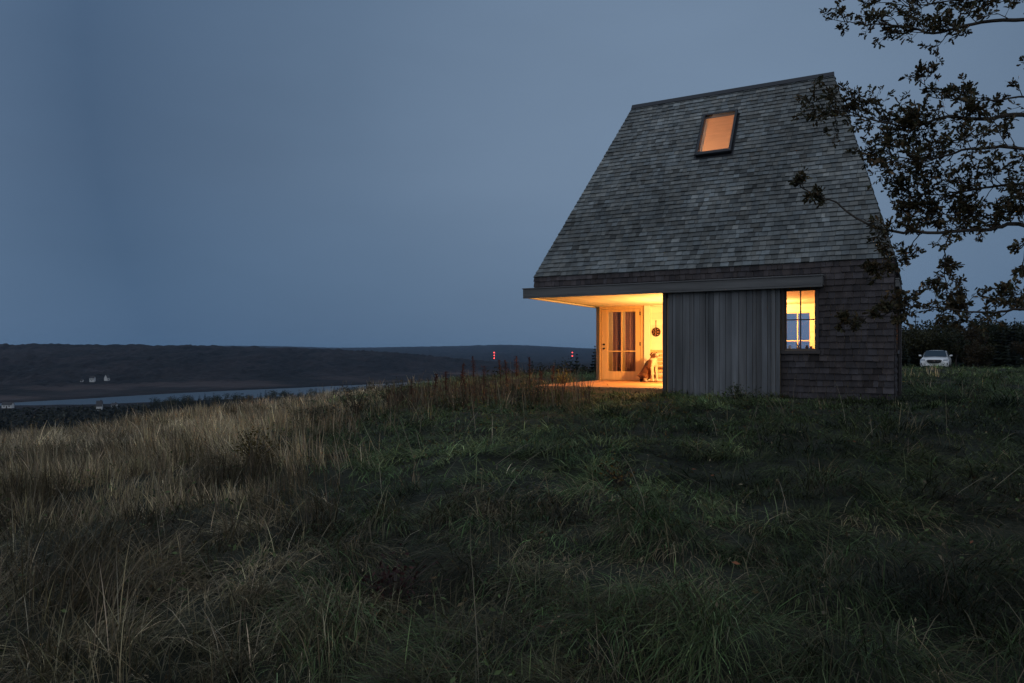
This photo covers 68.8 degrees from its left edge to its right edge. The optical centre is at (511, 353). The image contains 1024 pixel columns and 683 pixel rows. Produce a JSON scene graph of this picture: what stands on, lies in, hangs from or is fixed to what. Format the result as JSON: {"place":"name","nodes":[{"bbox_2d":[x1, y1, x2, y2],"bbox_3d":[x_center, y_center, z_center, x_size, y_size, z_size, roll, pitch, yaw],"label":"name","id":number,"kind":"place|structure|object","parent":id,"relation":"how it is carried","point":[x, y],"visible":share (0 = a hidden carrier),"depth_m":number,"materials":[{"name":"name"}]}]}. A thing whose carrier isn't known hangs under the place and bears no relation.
{"place":"outdoors","nodes":[
{"label":"outdoors","id":0,"kind":"place"},
{"bbox_2d":[0,381,428,405],"bbox_3d":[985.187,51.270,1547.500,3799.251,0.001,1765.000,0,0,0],"label":"river","id":1,"kind":"structure","parent":0,"point":[146,398],"depth_m":902.36,"materials":[{"name":"liquid"}]},
{"bbox_2d":[0,343,1022,433],"bbox_3d":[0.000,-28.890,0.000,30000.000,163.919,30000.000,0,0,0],"label":"hills","id":2,"kind":"structure","parent":0,"point":[31,372],"depth_m":1464.44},
{"bbox_2d":[1,401,14,407],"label":"house","id":3,"kind":"structure","parent":2,"relation":"on","point":[10,404],"depth_m":688.01,"materials":[{"name":"white"}]},
{"bbox_2d":[89,376,95,381],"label":"farmhouse","id":4,"kind":"object","parent":2,"relation":"on","point":[92,378],"visible":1,"depth_m":1087.85,"materials":[{"name":"white"}]},
{"bbox_2d":[96,401,102,410],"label":"farmhouse","id":5,"kind":"object","parent":2,"relation":"on","point":[99,404],"visible":0.73,"depth_m":638.30,"materials":[{"name":"white"}]},
{"bbox_2d":[104,374,109,380],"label":"farmhouse","id":6,"kind":"object","parent":2,"relation":"on","point":[107,377],"visible":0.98,"depth_m":1124.39,"materials":[{"name":"white"}]},
{"bbox_2d":[0,400,269,436],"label":"valley wood","id":7,"kind":"object","parent":2,"relation":"on","point":[9,414],"visible":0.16,"depth_m":582.87,"materials":[{"name":"green plant"}]},
{"bbox_2d":[159,399,169,408],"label":"broadleaf tree","id":8,"kind":"object","parent":2,"relation":"on","point":[165,402],"visible":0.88,"depth_m":655.31,"materials":[{"name":"green plant"}]},
{"bbox_2d":[165,396,176,406],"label":"broadleaf tree","id":9,"kind":"object","parent":2,"relation":"on","point":[173,399],"visible":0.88,"depth_m":662.47,"materials":[{"name":"green plant"}]},
{"bbox_2d":[174,397,189,406],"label":"broadleaf tree","id":10,"kind":"object","parent":2,"relation":"on","point":[179,401],"visible":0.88,"depth_m":678.20,"materials":[{"name":"green plant"}]},
{"bbox_2d":[180,395,194,405],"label":"broadleaf tree","id":11,"kind":"object","parent":2,"relation":"on","point":[187,399],"visible":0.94,"depth_m":681.82,"materials":[{"name":"green plant"}]},
{"bbox_2d":[207,395,222,406],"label":"broadleaf tree","id":12,"kind":"object","parent":2,"relation":"on","point":[217,399],"visible":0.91,"depth_m":704.81,"materials":[{"name":"green plant"}]},
{"bbox_2d":[230,393,242,403],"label":"broadleaf tree","id":13,"kind":"object","parent":2,"relation":"on","point":[234,398],"visible":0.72,"depth_m":730.46,"materials":[{"name":"green plant"}]},
{"bbox_2d":[267,390,278,398],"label":"broadleaf tree","id":14,"kind":"object","parent":2,"relation":"on","point":[271,396],"visible":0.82,"depth_m":781.32,"materials":[{"name":"green plant"}]},
{"bbox_2d":[0,361,1023,682],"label":"ground","id":15,"kind":"structure","parent":0,"point":[418,500],"depth_m":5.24,"materials":[{"name":"green plant"}]},
{"bbox_2d":[221,423,291,463],"bbox_3d":[-2.902,1.053,8.494,0.717,0.513,0.845,0,0,0],"label":"shrub","id":16,"kind":"object","parent":15,"relation":"on","point":[253,443],"visible":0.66,"depth_m":8.54,"materials":[{"name":"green plant"}]},
{"bbox_2d":[277,400,349,425],"bbox_3d":[-3.684,1.169,13.986,1.114,0.573,1.895,0,0,-26],"label":"shrub","id":17,"kind":"object","parent":15,"relation":"on","point":[327,409],"visible":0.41,"depth_m":13.83,"materials":[{"name":"brown plant"}]},
{"bbox_2d":[331,383,381,412],"bbox_3d":[-3.449,0.977,16.348,1.062,0.781,0.960,0,0,0],"label":"shrub","id":18,"kind":"object","parent":15,"relation":"on","point":[353,399],"visible":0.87,"depth_m":16.42,"materials":[{"name":"green plant"}]},
{"bbox_2d":[366,377,420,404],"bbox_3d":[-2.658,0.925,17.013,1.080,0.818,1.249,0,0,31],"label":"shrub","id":19,"kind":"object","parent":15,"relation":"on","point":[381,395],"visible":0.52,"depth_m":16.92,"materials":[{"name":"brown plant"}]},
{"bbox_2d":[349,535,449,610],"bbox_3d":[-0.670,1.276,4.299,0.556,0.400,0.452,0,0,44],"label":"shrub","id":20,"kind":"object","parent":15,"relation":"on","point":[402,584],"visible":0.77,"depth_m":4.30,"materials":[{"name":"green plant"}]},
{"bbox_2d":[432,374,438,399],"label":"dock stalk","id":21,"kind":"object","parent":15,"relation":"on","point":[435,383],"visible":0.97,"depth_m":16.52,"materials":[{"name":"brown plant"}]},
{"bbox_2d":[443,371,448,389],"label":"dock stalk","id":22,"kind":"object","parent":15,"relation":"on","point":[445,376],"visible":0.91,"depth_m":15.71,"materials":[{"name":"brown plant"}]},
{"bbox_2d":[460,363,465,382],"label":"dock stalk","id":23,"kind":"object","parent":15,"relation":"on","point":[463,365],"visible":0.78,"depth_m":16.77,"materials":[{"name":"brown plant"}]},
{"bbox_2d":[460,372,466,403],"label":"dock stalk","id":24,"kind":"object","parent":15,"relation":"on","point":[463,381],"visible":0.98,"depth_m":15.98,"materials":[{"name":"brown plant"}]},
{"bbox_2d":[470,356,475,397],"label":"dock stalk","id":25,"kind":"object","parent":15,"relation":"on","point":[472,358],"visible":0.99,"depth_m":16.44,"materials":[{"name":"brown plant"}]},
{"bbox_2d":[481,366,486,392],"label":"dock stalk","id":26,"kind":"object","parent":15,"relation":"on","point":[483,377],"visible":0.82,"depth_m":17.27,"materials":[{"name":"brown plant"}]},
{"bbox_2d":[383,364,596,415],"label":"meadow weeds","id":27,"kind":"object","parent":15,"relation":"on","point":[558,388],"visible":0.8,"depth_m":15.28,"materials":[{"name":"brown plant"}]},
{"bbox_2d":[497,360,502,387],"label":"dock stalk","id":28,"kind":"object","parent":15,"relation":"on","point":[500,378],"visible":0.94,"depth_m":16.88,"materials":[{"name":"brown plant"}]},
{"bbox_2d":[503,360,508,389],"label":"dock stalk","id":29,"kind":"object","parent":15,"relation":"on","point":[506,371],"visible":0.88,"depth_m":16.28,"materials":[{"name":"brown plant"}]},
{"bbox_2d":[0,382,1023,682],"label":"meadow herbs","id":30,"kind":"object","parent":15,"relation":"on","point":[480,622],"visible":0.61,"depth_m":6.00,"materials":[{"name":"green plant"}]},
{"bbox_2d":[0,361,1023,682],"bbox_3d":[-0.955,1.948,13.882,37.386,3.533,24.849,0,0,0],"label":"straw stems","id":31,"kind":"object","parent":15,"relation":"on","point":[366,517],"visible":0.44,"depth_m":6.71,"materials":[{"name":"beige plant"}]},
{"bbox_2d":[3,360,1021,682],"bbox_3d":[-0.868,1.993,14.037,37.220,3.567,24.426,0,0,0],"label":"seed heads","id":32,"kind":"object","parent":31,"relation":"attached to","point":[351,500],"visible":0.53,"depth_m":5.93,"materials":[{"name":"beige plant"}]},
{"bbox_2d":[514,356,519,378],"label":"dock stalk","id":33,"kind":"object","parent":15,"relation":"on","point":[516,366],"visible":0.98,"depth_m":17.43,"materials":[{"name":"brown plant"}]},
{"bbox_2d":[492,376,556,401],"bbox_3d":[0.247,0.745,15.342,1.489,0.562,1.038,0,0,30],"label":"shrub","id":34,"kind":"object","parent":15,"relation":"on","point":[520,393],"visible":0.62,"depth_m":15.21,"materials":[{"name":"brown plant"}]},
{"bbox_2d":[527,357,531,387],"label":"dock stalk","id":35,"kind":"object","parent":15,"relation":"on","point":[529,365],"visible":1,"depth_m":16.02,"materials":[{"name":"brown plant"}]},
{"bbox_2d":[554,364,570,383],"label":"shrub","id":36,"kind":"object","parent":15,"relation":"on","point":[559,377],"visible":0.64,"depth_m":18.53,"materials":[{"name":"green plant"}]},
{"bbox_2d":[562,356,589,372],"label":"broadleaf tree","id":37,"kind":"object","parent":15,"relation":"on","point":[569,366],"visible":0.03,"depth_m":97.56,"materials":[{"name":"green plant"}]},
{"bbox_2d":[573,354,580,371],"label":"spruce tree","id":38,"kind":"object","parent":15,"relation":"on","point":[576,364],"visible":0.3,"depth_m":74.92,"materials":[{"name":"green plant"}]},
{"bbox_2d":[588,346,595,372],"bbox_3d":[6.862,1.643,61.949,1.960,4.677,2.067,0,0,-11],"label":"spruce tree","id":39,"kind":"object","parent":15,"relation":"on","point":[594,369],"visible":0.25,"depth_m":61.91,"materials":[{"name":"green plant"}]},
{"bbox_2d":[594,454,634,489],"bbox_3d":[0.968,1.117,6.985,0.388,0.329,0.358,0,0,0],"label":"shrub","id":40,"kind":"object","parent":15,"relation":"on","point":[614,477],"visible":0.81,"depth_m":7.00,"materials":[{"name":"green plant"}]},
{"bbox_2d":[522,72,902,400],"bbox_3d":[5.195,-2.738,18.462,7.885,7.616,6.511,0,0,29],"label":"cabin","id":41,"kind":"object","parent":15,"relation":"on","point":[705,240],"visible":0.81,"depth_m":16.15,"materials":[{"name":"grey wood"}]},
{"bbox_2d":[602,309,640,379],"bbox_3d":[3.060,-0.265,20.935,1.180,1.980,0.095,0,0,29],"label":"glazed door","id":42,"kind":"structure","parent":41,"relation":"in","point":[606,374],"depth_m":20.94,"materials":[{"name":"brown wood"}]},
{"bbox_2d":[637,352,659,381],"bbox_3d":[3.647,0.344,19.783,0.443,0.788,0.778,0,0,-39],"label":"dog","id":43,"kind":"object","parent":41,"relation":"on","point":[648,370],"visible":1,"depth_m":19.67},
{"bbox_2d":[650,350,662,380],"bbox_3d":[4.400,0.310,19.979,1.600,0.860,0.375,0,0,29],"label":"bench","id":44,"kind":"object","parent":41,"relation":"on","point":[658,351],"visible":0.1,"depth_m":20.36,"materials":[{"name":"brown wood"}]},
{"bbox_2d":[652,327,660,336],"bbox_3d":[3.933,-0.696,20.439,0.256,0.448,0.036,0,0,29],"label":"wreath","id":45,"kind":"object","parent":41,"relation":"hanging from","point":[656,331],"visible":1,"depth_m":20.43,"materials":[{"name":"brown plant"}]},
{"bbox_2d":[668,288,779,397],"bbox_3d":[4.333,-0.207,15.412,2.264,2.207,0.065,0,0,29],"label":"sliding door","id":46,"kind":"structure","parent":41,"relation":"in","point":[707,329],"depth_m":15.37,"materials":[{"name":"grey wood"}]},
{"bbox_2d":[787,312,809,346],"bbox_3d":[7.881,-0.389,20.626,0.780,1.622,0.105,0,0,29],"label":"window","id":47,"kind":"structure","parent":41,"relation":"in","point":[797,340],"depth_m":20.58,"materials":[{"name":"white wood"}]},
{"bbox_2d":[780,287,819,353],"bbox_3d":[5.702,-0.667,14.791,0.740,1.325,0.130,0,0,29],"label":"window","id":48,"kind":"structure","parent":41,"relation":"in","point":[784,350],"depth_m":14.82,"materials":[{"name":"brown wood"}]},
{"bbox_2d":[895,289,898,353],"bbox_3d":[7.652,-0.642,14.944,0.130,1.275,1.210,0,0,29],"label":"window","id":49,"kind":"structure","parent":41,"relation":"in","point":[897,351],"depth_m":14.43,"materials":[{"name":"black glass"}]},
{"bbox_2d":[898,296,901,395],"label":"wall","id":50,"kind":"structure","parent":41,"relation":"in","point":[900,325],"depth_m":15.71,"materials":[{"name":"brown wood"}]},
{"bbox_2d":[722,382,761,404],"bbox_3d":[4.178,0.737,13.627,0.846,0.433,0.686,0,0,-32],"label":"shrub","id":51,"kind":"object","parent":15,"relation":"on","point":[737,391],"visible":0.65,"depth_m":13.58,"materials":[{"name":"green plant"}]},
{"bbox_2d":[513,395,1020,627],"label":"fallen leaves","id":52,"kind":"object","parent":15,"relation":"on","point":[737,563],"visible":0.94,"depth_m":4.47,"materials":[{"name":"brown plant"}]},
{"bbox_2d":[788,0,1023,336],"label":"oak tree","id":53,"kind":"object","parent":15,"relation":"on","point":[911,120],"visible":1,"depth_m":8.50,"materials":[{"name":"green plant"}]},
{"bbox_2d":[902,344,911,366],"bbox_3d":[32.429,0.371,61.836,1.319,3.216,1.109,0,0,24],"label":"spruce tree","id":54,"kind":"object","parent":15,"relation":"on","point":[905,359],"visible":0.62,"depth_m":61.65,"materials":[{"name":"green plant"}]},
{"bbox_2d":[904,342,919,368],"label":"spruce tree","id":55,"kind":"object","parent":15,"relation":"on","point":[912,362],"visible":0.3,"depth_m":68.92,"materials":[{"name":"green plant"}]},
{"bbox_2d":[902,328,934,366],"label":"broadleaf tree","id":56,"kind":"object","parent":15,"relation":"on","point":[913,341],"visible":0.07,"depth_m":70.30,"materials":[{"name":"green plant"}]},
{"bbox_2d":[905,320,945,332],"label":"broadleaf tree","id":57,"kind":"object","parent":15,"relation":"on","point":[928,326],"visible":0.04,"depth_m":78.91,"materials":[{"name":"green plant"}]},
{"bbox_2d":[902,326,950,367],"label":"broadleaf tree","id":58,"kind":"object","parent":15,"relation":"on","point":[922,344],"visible":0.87,"depth_m":67.14,"materials":[{"name":"green plant"}]},
{"bbox_2d":[919,350,951,368],"bbox_3d":[30.021,0.421,52.966,2.063,1.399,4.404,0,0,33],"label":"parked car","id":59,"kind":"object","parent":15,"relation":"on","point":[940,357],"visible":0.8,"depth_m":51.67,"materials":[{"name":"white paint"}]},
{"bbox_2d":[912,322,959,367],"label":"broadleaf tree","id":60,"kind":"object","parent":15,"relation":"on","point":[942,329],"visible":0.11,"depth_m":68.65,"materials":[{"name":"green plant"}]},
{"bbox_2d":[919,319,965,333],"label":"broadleaf tree","id":61,"kind":"object","parent":15,"relation":"on","point":[928,320],"visible":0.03,"depth_m":87.39,"materials":[{"name":"green plant"}]},
{"bbox_2d":[925,333,960,367],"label":"broadleaf tree","id":62,"kind":"object","parent":15,"relation":"on","point":[942,348],"visible":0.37,"depth_m":66.44,"materials":[{"name":"green plant"}]},
{"bbox_2d":[945,314,962,367],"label":"spruce tree","id":63,"kind":"object","parent":15,"relation":"on","point":[953,363],"visible":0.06,"depth_m":72.64,"materials":[{"name":"green plant"}]},
{"bbox_2d":[934,330,977,365],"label":"broadleaf tree","id":64,"kind":"object","parent":15,"relation":"on","point":[957,354],"visible":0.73,"depth_m":66.51,"materials":[{"name":"green plant"}]},
{"bbox_2d":[953,321,964,366],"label":"spruce tree","id":65,"kind":"object","parent":15,"relation":"on","point":[960,360],"visible":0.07,"depth_m":80.97,"materials":[{"name":"green plant"}]},
{"bbox_2d":[945,326,989,366],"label":"broadleaf tree","id":66,"kind":"object","parent":15,"relation":"on","point":[974,335],"visible":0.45,"depth_m":68.51,"materials":[{"name":"green plant"}]},
{"bbox_2d":[954,326,985,367],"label":"broadleaf tree","id":67,"kind":"object","parent":15,"relation":"on","point":[980,363],"visible":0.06,"depth_m":77.39,"materials":[{"name":"green plant"}]},
{"bbox_2d":[961,341,992,365],"bbox_3d":[38.751,0.285,62.667,1.999,2.813,2.231,0,0,-2],"label":"broadleaf tree","id":68,"kind":"object","parent":15,"relation":"on","point":[973,352],"visible":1,"depth_m":62.36,"materials":[{"name":"green plant"}]},
{"bbox_2d":[953,318,1009,366],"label":"broadleaf tree","id":69,"kind":"object","parent":15,"relation":"on","point":[993,332],"visible":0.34,"depth_m":70.01,"materials":[{"name":"green plant"}]},
{"bbox_2d":[981,321,1018,366],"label":"broadleaf tree","id":70,"kind":"object","parent":15,"relation":"on","point":[998,337],"visible":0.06,"depth_m":71.77,"materials":[{"name":"green plant"}]},
{"bbox_2d":[991,327,1012,367],"bbox_3d":[39.734,-0.345,60.855,1.996,4.215,2.004,0,0,-33],"label":"spruce tree","id":71,"kind":"object","parent":15,"relation":"on","point":[1002,359],"visible":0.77,"depth_m":60.56,"materials":[{"name":"green plant"}]},
{"bbox_2d":[996,319,1013,357],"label":"spruce tree","id":72,"kind":"object","parent":15,"relation":"on","point":[1005,339],"visible":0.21,"depth_m":71.26,"materials":[{"name":"green plant"}]},
{"bbox_2d":[990,320,1022,330],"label":"broadleaf tree","id":73,"kind":"object","parent":15,"relation":"on","point":[1010,324],"visible":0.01,"depth_m":81.50,"materials":[{"name":"green plant"}]},
{"bbox_2d":[1006,338,1018,367],"bbox_3d":[42.472,0.055,63.400,1.543,3.246,1.537,0,0,7],"label":"spruce tree","id":74,"kind":"object","parent":15,"relation":"on","point":[1013,360],"visible":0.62,"depth_m":63.16,"materials":[{"name":"green plant"}]},
{"bbox_2d":[1004,318,1023,366],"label":"spruce tree","id":75,"kind":"object","parent":15,"relation":"on","point":[1019,361],"visible":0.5,"depth_m":69.95,"materials":[{"name":"green plant"}]},
{"bbox_2d":[1008,321,1023,359],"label":"broadleaf tree","id":76,"kind":"object","parent":15,"relation":"on","point":[1021,334],"visible":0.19,"depth_m":75.53,"materials":[{"name":"green plant"}]},
{"bbox_2d":[0,0,1023,348],"label":"sky","id":77,"kind":"structure","parent":0,"point":[296,173],"materials":[{"name":"blue"}]}
]}

